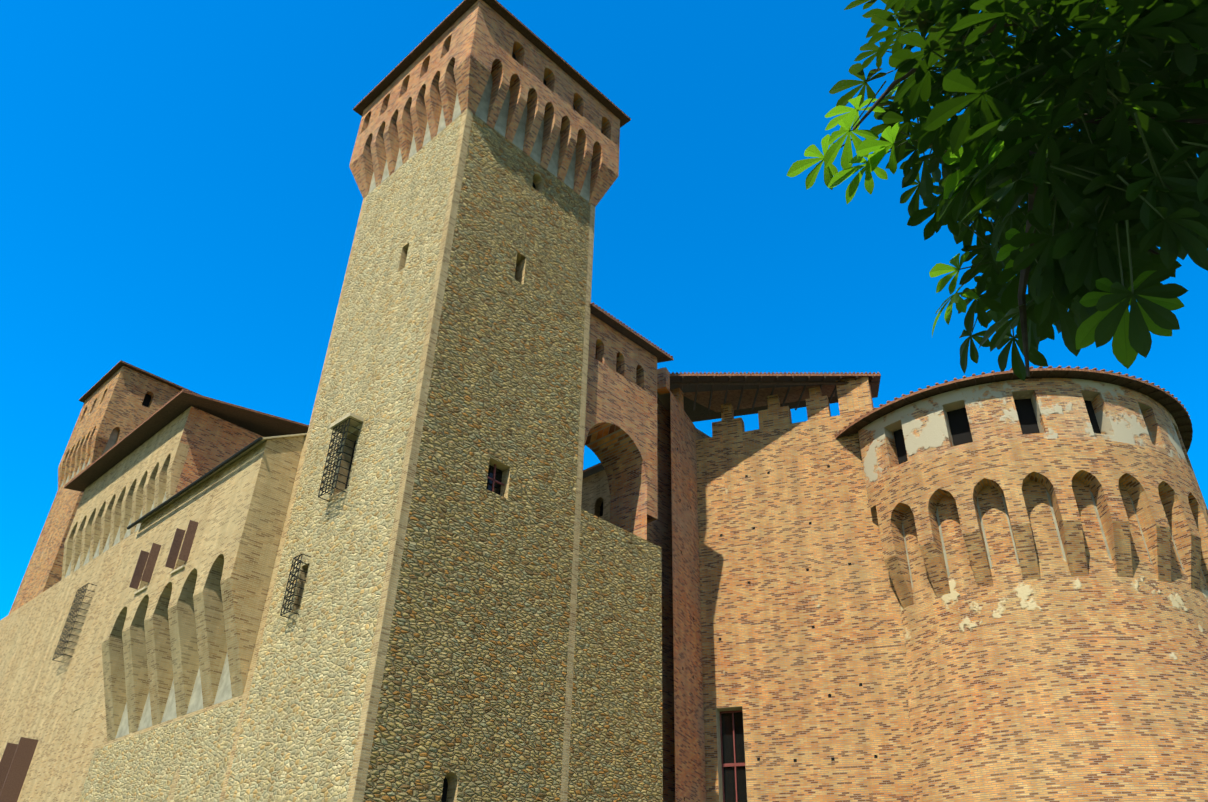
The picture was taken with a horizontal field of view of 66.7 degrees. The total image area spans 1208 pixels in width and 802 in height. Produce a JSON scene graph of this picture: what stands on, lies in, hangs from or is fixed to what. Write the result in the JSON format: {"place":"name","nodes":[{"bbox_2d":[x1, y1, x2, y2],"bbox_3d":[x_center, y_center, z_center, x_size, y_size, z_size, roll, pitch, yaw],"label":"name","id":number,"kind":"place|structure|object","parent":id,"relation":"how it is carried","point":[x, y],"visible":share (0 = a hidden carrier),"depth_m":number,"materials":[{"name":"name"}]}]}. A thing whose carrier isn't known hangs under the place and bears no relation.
{"place":"outdoors","nodes":[
{"label":"outdoors","id":0,"kind":"place"},
{"bbox_2d":[0,389,308,801],"bbox_3d":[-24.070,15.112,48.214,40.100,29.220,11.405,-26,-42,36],"label":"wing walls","id":1,"kind":"structure","parent":0,"point":[172,543],"depth_m":38.91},
{"bbox_2d":[0,583,96,801],"bbox_3d":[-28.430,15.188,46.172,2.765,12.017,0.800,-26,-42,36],"label":"windows","id":2,"kind":"structure","parent":1,"relation":"attached to","point":[15,761],"depth_m":44.67,"materials":[{"name":"brown wood"}]},
{"bbox_2d":[9,360,199,613],"bbox_3d":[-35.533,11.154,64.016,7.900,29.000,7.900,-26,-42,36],"label":"tower","id":3,"kind":"structure","parent":1,"relation":"on","point":[120,399],"depth_m":65.45,"materials":[{"name":"brick"}]},
{"bbox_2d":[219,0,630,801],"bbox_3d":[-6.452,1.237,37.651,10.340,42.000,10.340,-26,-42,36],"label":"tower","id":4,"kind":"structure","parent":0,"point":[417,644],"depth_m":33.53,"materials":[{"name":"stone"}]},
{"bbox_2d":[280,412,504,617],"bbox_3d":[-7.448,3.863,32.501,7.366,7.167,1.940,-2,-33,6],"label":"window grilles","id":5,"kind":"object","parent":4,"relation":"on","point":[343,425],"visible":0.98,"depth_m":33.29,"materials":[{"name":"metal"}]},
{"bbox_2d":[0,0,1207,619],"label":"sky","id":6,"kind":"structure","parent":0,"point":[181,199],"materials":[{"name":"blue"}]},
{"label":"ground","id":7,"kind":"structure","parent":0,"visible":0},
{"bbox_2d":[567,302,673,801],"bbox_3d":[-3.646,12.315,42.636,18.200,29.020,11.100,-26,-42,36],"label":"wall","id":8,"kind":"structure","parent":7,"relation":"on","point":[616,748],"depth_m":35.90,"materials":[{"name":"stone"}]},
{"bbox_2d":[652,366,1207,801],"bbox_3d":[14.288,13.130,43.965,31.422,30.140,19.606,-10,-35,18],"label":"bastion","id":9,"kind":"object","parent":7,"relation":"on","point":[1009,603],"visible":1,"depth_m":38.92,"materials":[{"name":"brick"}]},
{"bbox_2d":[677,447,877,801],"bbox_3d":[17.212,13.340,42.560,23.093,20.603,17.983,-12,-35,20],"label":"putlog holes","id":10,"kind":"object","parent":9,"relation":"on","point":[829,695],"visible":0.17,"depth_m":41.80,"materials":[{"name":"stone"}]},
{"bbox_2d":[787,0,1207,380],"bbox_3d":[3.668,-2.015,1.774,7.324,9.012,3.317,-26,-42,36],"label":"chestnut tree","id":11,"kind":"object","parent":7,"relation":"on","point":[1110,197],"visible":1,"depth_m":2.76,"materials":[{"name":"plant"}]}
]}

